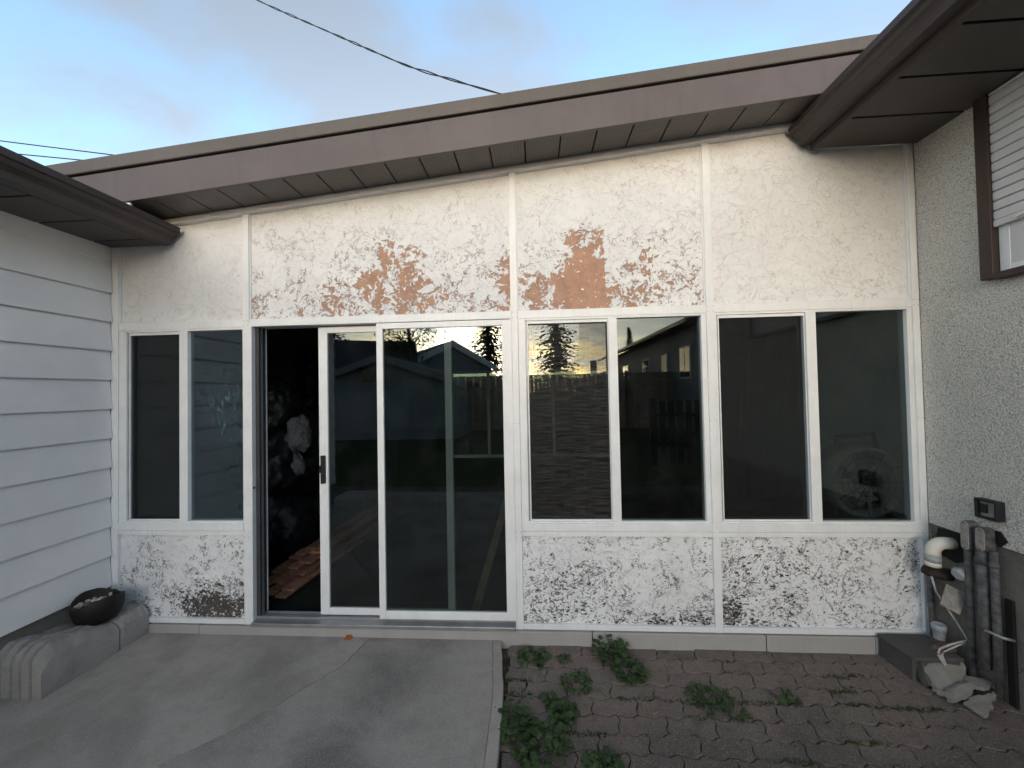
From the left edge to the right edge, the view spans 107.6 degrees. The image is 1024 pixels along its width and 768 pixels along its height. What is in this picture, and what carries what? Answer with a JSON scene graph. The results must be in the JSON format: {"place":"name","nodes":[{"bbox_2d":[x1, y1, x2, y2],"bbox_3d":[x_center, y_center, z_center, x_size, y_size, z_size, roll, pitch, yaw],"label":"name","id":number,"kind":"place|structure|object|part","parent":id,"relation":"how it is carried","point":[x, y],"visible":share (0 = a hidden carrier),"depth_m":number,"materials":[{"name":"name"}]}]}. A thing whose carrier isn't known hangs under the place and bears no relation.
{"place":"outdoors","nodes":[
{"label":"outdoors","id":0,"kind":"place"},
{"bbox_2d":[20,154,80,159],"bbox_3d":[-16.994,-7.336,11.661,25.423,3.762,0.031,-1,-1,3],"label":"power line","id":1,"kind":"object","parent":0,"point":[50,157],"visible":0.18,"depth_m":11.48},
{"bbox_2d":[0,140,113,154],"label":"power line","id":2,"kind":"object","parent":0,"point":[56,147],"visible":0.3,"depth_m":11.47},
{"bbox_2d":[257,0,500,93],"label":"service cable","id":3,"kind":"object","parent":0,"point":[418,69],"visible":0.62,"depth_m":6.36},
{"bbox_2d":[0,0,911,391],"label":"sky","id":4,"kind":"structure","parent":0,"point":[114,77],"materials":[{"name":"blue"}]},
{"bbox_2d":[458,391,597,454],"bbox_3d":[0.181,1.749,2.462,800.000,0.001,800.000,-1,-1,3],"label":"ground","id":5,"kind":"structure","parent":0,"point":[542,420],"depth_m":22.23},
{"bbox_2d":[0,145,179,649],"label":"house","id":6,"kind":"structure","parent":5,"relation":"on","point":[61,235],"depth_m":2.32,"materials":[{"name":"white metal"}]},
{"bbox_2d":[0,632,503,767],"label":"concrete pad","id":7,"kind":"object","parent":5,"relation":"on","point":[167,700],"visible":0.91,"depth_m":1.97,"materials":[{"name":"grey concrete"}]},
{"bbox_2d":[0,622,118,699],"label":"concrete curb","id":8,"kind":"structure","parent":7,"relation":"on","point":[41,665],"depth_m":2.13,"materials":[{"name":"grey concrete"}]},
{"bbox_2d":[69,588,124,625],"bbox_3d":[-2.694,1.450,2.438,0.242,0.177,0.231,-1,-1,3],"label":"clay bowl","id":9,"kind":"object","parent":8,"relation":"on","point":[95,606],"visible":1,"depth_m":2.39,"materials":[{"name":"black ceramic"}]},
{"bbox_2d":[107,603,148,649],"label":"concrete curb","id":10,"kind":"structure","parent":7,"relation":"on","point":[130,621],"depth_m":2.53,"materials":[{"name":"grey concrete"}]},
{"bbox_2d":[196,634,476,642],"bbox_3d":[-1.274,1.705,2.498,2.285,0.004,0.069,-1,-1,3],"label":"grit","id":11,"kind":"object","parent":7,"relation":"on","point":[328,636],"visible":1,"depth_m":2.51,"materials":[{"name":"gravel"}]},
{"bbox_2d":[344,635,352,639],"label":"fallen leaf","id":12,"kind":"object","parent":7,"relation":"on","point":[348,637],"visible":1,"depth_m":2.50,"materials":[{"name":"orange plant"}]},
{"bbox_2d":[46,34,929,653],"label":"sunroom","id":13,"kind":"structure","parent":5,"relation":"on","point":[668,250],"depth_m":2.53,"materials":[{"name":"white paint"}]},
{"bbox_2d":[119,327,243,522],"bbox_3d":[-2.338,0.294,2.674,0.932,1.365,0.068,-1,-1,3],"label":"window","id":14,"kind":"structure","parent":13,"relation":"in","point":[127,339],"depth_m":2.67,"materials":[{"name":"white paint"}]},
{"bbox_2d":[268,583,279,595],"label":"cedar plank","id":15,"kind":"object","parent":13,"relation":"on","point":[271,592],"visible":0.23,"depth_m":3.00,"materials":[{"name":"brown wood"}]},
{"bbox_2d":[272,510,392,589],"bbox_3d":[-1.749,1.665,3.995,0.092,0.021,1.980,-1,-1,8],"label":"cedar plank","id":16,"kind":"object","parent":15,"relation":"on","point":[284,584],"visible":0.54,"depth_m":3.08,"materials":[{"name":"brown wood"}]},
{"bbox_2d":[272,510,390,583],"bbox_3d":[-1.780,1.643,4.002,0.086,0.021,1.882,-1,-1,9],"label":"cedar plank","id":17,"kind":"object","parent":16,"relation":"on","point":[284,577],"visible":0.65,"depth_m":3.13,"materials":[{"name":"brown wood"}]},
{"bbox_2d":[289,509,390,572],"bbox_3d":[-1.747,1.619,4.052,0.121,0.021,1.705,-1,-1,7],"label":"cedar plank","id":18,"kind":"object","parent":17,"relation":"on","point":[297,570],"visible":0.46,"depth_m":3.29,"materials":[{"name":"brown wood"}]},
{"bbox_2d":[288,555,308,569],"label":"cedar plank","id":19,"kind":"object","parent":18,"relation":"on","point":[296,565],"visible":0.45,"depth_m":3.24,"materials":[{"name":"brown wood"}]},
{"bbox_2d":[299,506,394,563],"bbox_3d":[-1.689,1.572,4.094,0.113,0.021,1.690,-1,-1,8],"label":"cedar plank","id":20,"kind":"object","parent":19,"relation":"on","point":[311,558],"visible":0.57,"depth_m":3.36,"materials":[{"name":"brown wood"}]},
{"bbox_2d":[237,488,319,564],"bbox_3d":[-2.262,1.318,3.601,0.728,0.824,0.799,-1,-1,3],"label":"garbage bag","id":21,"kind":"object","parent":13,"relation":"on","point":[293,521],"visible":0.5,"depth_m":3.44,"materials":[{"name":"black plastic"}]},
{"bbox_2d":[225,428,318,499],"bbox_3d":[-2.306,0.796,3.618,0.695,0.768,0.636,-2,-1,24],"label":"garbage bag","id":22,"kind":"object","parent":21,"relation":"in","point":[284,479],"visible":0.56,"depth_m":3.42,"materials":[{"name":"black plastic"}]},
{"bbox_2d":[230,374,311,437],"bbox_3d":[-2.377,0.254,3.694,0.615,0.719,0.632,-1,-1,3],"label":"garbage bag","id":23,"kind":"object","parent":22,"relation":"on","point":[285,403],"visible":0.55,"depth_m":3.52,"materials":[{"name":"black plastic"}]},
{"bbox_2d":[291,453,305,475],"bbox_3d":[-2.083,0.764,3.537,0.266,0.310,0.164,-1,-1,3],"label":"plastic bag","id":24,"kind":"object","parent":22,"relation":"on","point":[298,464],"visible":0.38,"depth_m":3.50,"materials":[{"name":"white plastic"}]},
{"bbox_2d":[284,414,311,453],"bbox_3d":[-2.013,0.484,3.533,0.242,0.393,0.218,-1,-1,3],"label":"plastic bag","id":25,"kind":"object","parent":24,"relation":"on","point":[297,437],"visible":0.96,"depth_m":3.47,"materials":[{"name":"white plastic"}]},
{"bbox_2d":[275,516,398,598],"bbox_3d":[-1.659,1.685,3.912,0.097,0.021,1.984,-1,-1,9],"label":"cedar plank","id":26,"kind":"object","parent":13,"relation":"on","point":[282,594],"visible":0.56,"depth_m":2.98,"materials":[{"name":"brown wood"}]},
{"bbox_2d":[283,510,404,591],"bbox_3d":[-1.625,1.663,3.980,0.100,0.021,2.008,-1,-1,9],"label":"cedar plank","id":27,"kind":"object","parent":26,"relation":"on","point":[297,583],"visible":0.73,"depth_m":3.48,"materials":[{"name":"brown wood"}]},
{"bbox_2d":[307,512,389,574],"bbox_3d":[-1.654,1.640,4.015,0.092,0.021,1.623,-1,-1,9],"label":"cedar plank","id":28,"kind":"object","parent":27,"relation":"on","point":[336,555],"visible":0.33,"depth_m":3.58,"materials":[{"name":"brown wood"}]},
{"bbox_2d":[295,508,402,575],"bbox_3d":[-1.624,1.616,4.014,0.091,0.021,1.759,-1,-1,10],"label":"cedar plank","id":29,"kind":"object","parent":28,"relation":"on","point":[306,570],"visible":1,"depth_m":3.78,"materials":[{"name":"brown wood"}]},
{"bbox_2d":[361,429,446,511],"bbox_3d":[-1.494,1.193,5.269,1.050,1.054,0.515,-1,-1,3],"label":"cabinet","id":30,"kind":"object","parent":13,"relation":"on","point":[415,470],"visible":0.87,"depth_m":5.01,"materials":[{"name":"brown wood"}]},
{"bbox_3d":[-1.763,1.187,5.034,0.500,0.960,0.014,-1,-1,3],"label":"cabinet door","id":31,"kind":"part","parent":30,"relation":"part of","materials":[{"name":"wood"}]},
{"bbox_3d":[-1.244,1.176,5.004,0.500,0.960,0.014,-1,-1,3],"label":"cabinet door","id":32,"kind":"part","parent":30,"relation":"part of","materials":[{"name":"wood"}]},
{"bbox_2d":[472,495,504,609],"bbox_3d":[-0.117,1.160,2.891,0.055,0.975,0.505,-2,-2,45],"label":"leaning board","id":33,"kind":"object","parent":13,"relation":"on","point":[488,564],"visible":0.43,"depth_m":2.82,"materials":[{"name":"brown wood"}]},
{"bbox_2d":[452,368,609,457],"bbox_3d":[0.284,0.431,5.531,2.400,1.290,0.050,-1,-1,3],"label":"window","id":34,"kind":"structure","parent":13,"relation":"in","point":[489,455],"depth_m":5.52,"materials":[{"name":"white paint"}]},
{"bbox_2d":[518,313,711,522],"bbox_3d":[0.668,0.232,2.497,1.228,1.365,0.068,-1,-1,3],"label":"window","id":35,"kind":"structure","parent":13,"relation":"in","point":[612,350],"depth_m":2.47,"materials":[{"name":"white paint"}]},
{"bbox_2d":[747,353,748,496],"bbox_3d":[2.584,0.639,4.103,0.103,1.950,0.012,-1,-1,-9],"label":"thin rod","id":36,"kind":"object","parent":13,"relation":"on","point":[747,424],"visible":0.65,"depth_m":4.11,"materials":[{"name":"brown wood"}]},
{"bbox_2d":[749,407,753,423],"bbox_3d":[2.680,0.353,4.183,0.004,0.180,0.080,-1,-1,3],"label":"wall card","id":37,"kind":"object","parent":13,"relation":"attached to","point":[751,410],"depth_m":4.18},
{"bbox_2d":[758,406,771,428],"bbox_3d":[2.666,0.349,3.954,0.004,0.220,0.220,-1,-1,3],"label":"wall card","id":38,"kind":"object","parent":13,"relation":"attached to","point":[764,416],"depth_m":3.95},
{"bbox_2d":[692,498,898,517],"bbox_3d":[2.021,1.253,2.745,1.160,0.699,0.475,-1,-1,3],"label":"bench","id":39,"kind":"object","parent":13,"relation":"on","point":[790,508],"visible":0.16,"depth_m":2.66,"materials":[{"name":"brown wood"}]},
{"bbox_2d":[820,431,903,517],"bbox_3d":[2.357,0.607,2.561,0.470,0.563,0.188,-1,-1,3],"label":"drum fan","id":40,"kind":"object","parent":39,"relation":"on","point":[861,481],"visible":0.97,"depth_m":2.54},
{"bbox_2d":[714,307,919,523],"bbox_3d":[1.938,0.206,2.422,1.215,1.365,0.068,-1,-1,3],"label":"window","id":41,"kind":"structure","parent":13,"relation":"in","point":[809,372],"depth_m":2.39,"materials":[{"name":"white paint"}]},
{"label":"cedar plank","id":42,"kind":"object","parent":13,"relation":"on","visible":0},
{"bbox_2d":[268,574,281,585],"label":"cedar plank","id":43,"kind":"object","parent":42,"relation":"on","point":[271,578],"visible":0.2,"depth_m":3.17,"materials":[{"name":"brown wood"}]},
{"bbox_2d":[271,568,287,573],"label":"cedar plank","id":44,"kind":"object","parent":43,"relation":"on","point":[279,571],"visible":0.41,"depth_m":3.25,"materials":[{"name":"brown wood"}]},
{"bbox_2d":[276,559,297,569],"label":"cedar plank","id":45,"kind":"object","parent":44,"relation":"on","point":[286,564],"visible":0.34,"depth_m":3.32,"materials":[{"name":"brown wood"}]},
{"bbox_2d":[453,371,609,454],"bbox_3d":[0.678,0.786,8.732,6.816,2.150,0.140,-1,-1,3],"label":"fence","id":46,"kind":"object","parent":5,"relation":"on","point":[571,397],"visible":0.23,"depth_m":8.66,"materials":[{"name":"wood"}]},
{"bbox_2d":[788,0,1023,711],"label":"stucco house","id":47,"kind":"structure","parent":5,"relation":"on","point":[939,84],"depth_m":2.01,"materials":[{"name":"concrete"}]},
{"bbox_2d":[920,565,954,580],"bbox_3d":[2.536,1.129,2.240,0.132,0.078,0.066,-1,-1,17],"label":"drain stub","id":48,"kind":"object","parent":47,"relation":"attached to","point":[944,574],"visible":0.85,"depth_m":2.22,"materials":[{"name":"black plastic"}]},
{"bbox_2d":[924,537,958,568],"bbox_3d":[2.526,0.994,2.214,0.137,0.179,0.074,-1,-1,13],"label":"vent pipe","id":49,"kind":"object","parent":47,"relation":"attached to","point":[935,547],"visible":1,"depth_m":2.19,"materials":[{"name":"white plastic"}]},
{"bbox_2d":[940,584,965,614],"bbox_3d":[2.523,1.231,2.142,0.132,0.158,0.029,-1,-1,18],"label":"metal sheet","id":50,"kind":"object","parent":47,"relation":"attached to","point":[953,599],"visible":0.93,"depth_m":2.14,"materials":[{"name":"grey metal"}]},
{"bbox_2d":[936,528,974,562],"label":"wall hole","id":51,"kind":"structure","parent":47,"relation":"attached to","point":[956,556],"depth_m":2.20,"materials":[{"name":"black"}]},
{"bbox_2d":[951,567,973,580],"bbox_3d":[2.557,1.080,2.129,0.074,0.072,0.074,-1,-1,3],"label":"grey cap","id":52,"kind":"object","parent":47,"relation":"attached to","point":[958,573],"visible":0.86,"depth_m":2.12,"materials":[{"name":"plastic"}]},
{"bbox_2d":[963,549,976,676],"bbox_3d":[2.551,1.236,2.085,0.040,0.820,0.040,-1,-1,3],"label":"conduit","id":53,"kind":"object","parent":47,"relation":"attached to","point":[970,614],"visible":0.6,"depth_m":2.07,"materials":[{"name":"grey metal"}]},
{"bbox_2d":[960,520,978,549],"bbox_3d":[2.536,0.839,2.077,0.060,0.163,0.043,-1,-1,3],"label":"junction fitting","id":54,"kind":"object","parent":53,"relation":"attached to","point":[967,532],"visible":0.96,"depth_m":2.06,"materials":[{"name":"grey metal"}]},
{"bbox_2d":[974,546,992,669],"bbox_3d":[2.546,1.204,2.021,0.056,0.640,0.056,-1,-1,3],"label":"conduit","id":55,"kind":"object","parent":47,"relation":"attached to","point":[981,559],"visible":0.88,"depth_m":2.01,"materials":[{"name":"grey metal"}]},
{"bbox_2d":[984,629,1015,642],"bbox_3d":[2.548,1.318,1.957,0.034,0.025,0.102,0,-1,-39],"label":"pipe strap","id":56,"kind":"object","parent":55,"relation":"attached to","point":[1000,636],"visible":1,"depth_m":1.95,"materials":[{"name":"metal"}]},
{"bbox_2d":[975,527,995,551],"bbox_3d":[2.536,0.834,2.009,0.060,0.130,0.047,-1,-1,3],"label":"junction fitting","id":57,"kind":"object","parent":47,"relation":"attached to","point":[985,539],"visible":0.97,"depth_m":1.99,"materials":[{"name":"grey metal"}]},
{"bbox_2d":[974,497,1005,521],"bbox_3d":[2.554,0.671,2.003,0.044,0.104,0.100,-1,-1,3],"label":"outlet box","id":58,"kind":"object","parent":47,"relation":"attached to","point":[989,509],"visible":1,"depth_m":1.99,"materials":[{"name":"black metal"}]},
{"bbox_2d":[988,551,1004,699],"bbox_3d":[2.551,1.263,1.970,0.042,0.760,0.042,-1,-1,3],"label":"conduit","id":59,"kind":"object","parent":47,"relation":"attached to","point":[994,565],"visible":1,"depth_m":1.96,"materials":[{"name":"grey metal"}]},
{"bbox_2d":[972,71,1023,280],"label":"window","id":60,"kind":"structure","parent":47,"relation":"in","point":[998,115],"depth_m":1.92,"materials":[{"name":"white paint"}]},
{"bbox_2d":[994,530,1008,546],"bbox_3d":[2.574,0.820,1.974,0.008,0.085,0.065,-1,-1,3],"label":"stucco hole","id":61,"kind":"object","parent":47,"relation":"attached to","point":[1000,540],"visible":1,"depth_m":1.97,"materials":[{"name":"black"}]},
{"bbox_2d":[1004,598,1019,709],"bbox_3d":[2.591,1.397,1.940,0.016,0.550,0.034,-1,-1,3],"label":"dark slot","id":62,"kind":"object","parent":47,"relation":"attached to","point":[1012,659],"visible":1,"depth_m":1.93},
{"bbox_2d":[503,456,586,517],"bbox_3d":[0.291,1.154,3.260,0.690,0.984,0.415,-1,-1,3],"label":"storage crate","id":63,"kind":"object","parent":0,"point":[564,482],"visible":0.44,"depth_m":3.07,"materials":[{"name":"wood"}]},
{"bbox_2d":[724,496,774,510],"bbox_3d":[1.688,0.892,2.791,0.461,0.083,0.276,-1,-1,3],"label":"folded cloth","id":64,"kind":"object","parent":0,"point":[741,504],"visible":0.72,"depth_m":2.71,"materials":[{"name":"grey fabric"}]},
{"bbox_2d":[498,645,1023,767],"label":"paver bed","id":65,"kind":"object","parent":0,"point":[966,737],"visible":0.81,"depth_m":1.90,"materials":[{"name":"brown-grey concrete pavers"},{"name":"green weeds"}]},
{"bbox_2d":[494,700,539,744],"bbox_3d":[0.011,1.688,1.871,0.261,0.076,0.228,-1,-1,3],"label":"weed","id":66,"kind":"object","parent":65,"relation":"on","point":[509,729],"visible":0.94,"depth_m":1.85,"materials":[{"name":"green plant"}]},
{"bbox_2d":[508,687,532,703],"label":"weed","id":67,"kind":"object","parent":65,"relation":"on","point":[524,696],"visible":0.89,"depth_m":2.06,"materials":[{"name":"green plant"}]},
{"bbox_2d":[517,646,550,668],"bbox_3d":[0.137,1.703,2.331,0.216,0.057,0.189,-1,-1,3],"label":"weed","id":68,"kind":"object","parent":65,"relation":"on","point":[539,660],"visible":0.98,"depth_m":2.32,"materials":[{"name":"green plant"}]},
{"bbox_2d":[509,718,574,767],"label":"weed","id":69,"kind":"object","parent":65,"relation":"on","point":[533,760],"visible":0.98,"depth_m":1.74,"materials":[{"name":"green plant"}]},
{"bbox_2d":[538,690,557,710],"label":"weed","id":70,"kind":"object","parent":65,"relation":"on","point":[552,695],"visible":0.84,"depth_m":2.02,"materials":[{"name":"green plant"}]},
{"bbox_2d":[554,653,572,663],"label":"weed","id":71,"kind":"object","parent":65,"relation":"on","point":[567,657],"visible":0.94,"depth_m":2.31,"materials":[{"name":"green plant"}]},
{"bbox_2d":[547,696,580,725],"bbox_3d":[0.269,1.685,1.930,0.176,0.079,0.155,-1,-1,3],"label":"weed","id":72,"kind":"object","parent":65,"relation":"on","point":[563,715],"visible":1,"depth_m":1.92,"materials":[{"name":"green plant"}]},
{"bbox_2d":[560,671,593,695],"bbox_3d":[0.366,1.697,2.127,0.199,0.057,0.175,-1,-1,3],"label":"weed","id":73,"kind":"object","parent":65,"relation":"on","point":[586,688],"visible":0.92,"depth_m":2.13,"materials":[{"name":"green plant"}]},
{"bbox_2d":[580,745,624,767],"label":"weed","id":74,"kind":"object","parent":65,"relation":"on","point":[589,756],"visible":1,"depth_m":1.67,"materials":[{"name":"green plant"}]},
{"bbox_2d":[591,633,631,664],"bbox_3d":[0.623,1.652,2.333,0.272,0.142,0.227,-1,-1,3],"label":"weed","id":75,"kind":"object","parent":65,"relation":"on","point":[620,650],"visible":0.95,"depth_m":2.32,"materials":[{"name":"green plant"}]},
{"bbox_2d":[608,657,651,685],"bbox_3d":[0.688,1.687,2.203,0.219,0.071,0.220,-1,-1,-22],"label":"weed","id":76,"kind":"object","parent":65,"relation":"on","point":[646,673],"visible":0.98,"depth_m":2.17,"materials":[{"name":"green plant"}]},
{"bbox_2d":[682,682,735,716],"bbox_3d":[1.062,1.688,2.010,0.274,0.060,0.222,-1,-1,3],"label":"weed","id":77,"kind":"object","parent":65,"relation":"on","point":[712,688],"visible":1,"depth_m":2.00,"materials":[{"name":"green plant"}]},
{"bbox_2d":[505,650,955,767],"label":"moss","id":78,"kind":"object","parent":65,"relation":"on","point":[872,743],"visible":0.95,"depth_m":1.94,"materials":[{"name":"green plant"}]},
{"bbox_2d":[719,701,753,723],"bbox_3d":[1.148,1.690,1.925,0.138,0.049,0.124,-1,-1,-9],"label":"weed","id":79,"kind":"object","parent":65,"relation":"on","point":[741,716],"visible":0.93,"depth_m":1.91,"materials":[{"name":"green plant"}]},
{"bbox_2d":[767,688,804,706],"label":"weed","id":80,"kind":"object","parent":65,"relation":"on","point":[787,700],"visible":0.98,"depth_m":1.99,"materials":[{"name":"green plant"}]},
{"bbox_2d":[877,633,963,680],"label":"concrete block","id":81,"kind":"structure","parent":65,"relation":"on","point":[905,654],"depth_m":2.19,"materials":[{"name":"grey concrete"}]},
{"bbox_2d":[930,643,956,653],"bbox_3d":[2.491,1.542,2.165,0.112,0.070,0.067,-1,-1,-6],"label":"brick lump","id":82,"kind":"object","parent":81,"relation":"on","point":[934,647],"visible":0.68,"depth_m":2.15,"materials":[{"name":"brown brick"}]},
{"bbox_2d":[930,576,966,653],"bbox_3d":[2.507,1.342,2.181,0.172,0.429,0.111,-1,-1,3],"label":"cable","id":83,"kind":"object","parent":81,"relation":"on","point":[956,622],"visible":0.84,"depth_m":2.15,"materials":[{"name":"white plastic"}]},
{"bbox_2d":[942,641,966,653],"bbox_3d":[2.503,1.513,2.128,0.156,0.110,0.019,-1,-1,3],"label":"cable","id":84,"kind":"object","parent":81,"relation":"on","point":[953,647],"visible":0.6,"depth_m":2.13,"materials":[{"name":"white plastic"}]},
{"bbox_2d":[926,575,935,634],"bbox_3d":[2.554,1.414,2.277,0.031,0.551,0.037,-1,-1,3],"label":"corner pipe","id":85,"kind":"object","parent":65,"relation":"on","point":[931,603],"visible":0.46,"depth_m":2.27,"materials":[{"name":"grey metal"}]},
{"bbox_2d":[932,688,944,696],"bbox_3d":[2.293,1.652,1.999,0.065,0.019,0.032,-2,-1,33],"label":"stone slab","id":86,"kind":"object","parent":65,"relation":"on","point":[939,692],"depth_m":2.00,"materials":[{"name":"grey stone"}]},
{"bbox_2d":[929,635,948,643],"bbox_3d":[2.546,1.596,2.225,0.045,0.164,0.080,-1,-1,3],"label":"rubble brick","id":87,"kind":"object","parent":65,"relation":"on","point":[936,640],"visible":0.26,"depth_m":2.22,"materials":[{"name":"brick"}]},
{"bbox_2d":[930,621,947,640],"bbox_3d":[2.541,1.471,2.227,0.068,0.085,0.068,-1,-1,3],"label":"pvc stub","id":88,"kind":"object","parent":87,"relation":"on","point":[939,630],"visible":1,"depth_m":2.21,"materials":[{"name":"white plastic"}]},
{"bbox_2d":[962,675,993,690],"bbox_3d":[2.531,1.623,2.035,0.121,0.028,0.092,-1,-1,3],"label":"stone slab","id":89,"kind":"object","parent":65,"relation":"on","point":[981,684],"depth_m":2.02,"materials":[{"name":"grey stone"}]},
{"bbox_2d":[963,692,996,717],"bbox_3d":[2.452,1.642,1.940,0.265,0.036,0.086,-1,-1,-23],"label":"stone slab","id":90,"kind":"object","parent":65,"relation":"on","point":[981,706],"depth_m":1.92,"materials":[{"name":"grey stone"}]},
{"bbox_2d":[917,661,931,686],"bbox_3d":[2.322,1.617,2.098,0.088,0.122,0.103,-1,-1,3],"label":"stone slab","id":91,"kind":"object","parent":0,"point":[924,678],"depth_m":2.08,"materials":[{"name":"concrete"}]},
{"bbox_2d":[924,662,965,690],"bbox_3d":[2.422,1.614,2.081,0.262,0.105,0.126,-1,-1,-8],"label":"stone slab","id":92,"kind":"object","parent":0,"point":[941,677],"depth_m":2.07,"materials":[{"name":"grey stone"}]},
{"bbox_2d":[937,654,946,666],"bbox_3d":[2.405,1.546,2.095,0.046,0.066,0.006,-1,-1,3],"label":"white tape","id":93,"kind":"object","parent":92,"relation":"on","point":[942,659],"visible":1,"depth_m":2.09,"materials":[{"name":"white plastic"}]},
{"bbox_2d":[943,681,975,702],"bbox_3d":[2.380,1.633,1.988,0.251,0.038,0.077,-1,-1,-14],"label":"stone slab","id":94,"kind":"object","parent":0,"point":[957,692],"depth_m":1.98,"materials":[{"name":"grey stone"}]},
{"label":"cedar plank","id":95,"kind":"object","parent":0,"visible":0},
{"bbox_2d":[289,554,309,559],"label":"cedar plank","id":96,"kind":"object","parent":95,"relation":"on","point":[298,557],"visible":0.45,"depth_m":3.37,"materials":[{"name":"brown wood"}]},
{"bbox_2d":[295,504,376,554],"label":"cedar plank","id":97,"kind":"object","parent":96,"relation":"on","point":[302,551],"visible":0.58,"depth_m":3.44,"materials":[{"name":"brown wood"}]},
{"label":"cedar plank","id":98,"kind":"object","parent":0,"visible":0},
{"bbox_2d":[305,504,377,549],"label":"cedar plank","id":99,"kind":"object","parent":98,"relation":"on","point":[338,530],"visible":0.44,"depth_m":4.01,"materials":[{"name":"brown wood"}]},
{"bbox_2d":[311,500,401,553],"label":"cedar plank","id":100,"kind":"object","parent":98,"relation":"on","point":[343,535],"visible":0.8,"depth_m":3.94,"materials":[{"name":"brown wood"}]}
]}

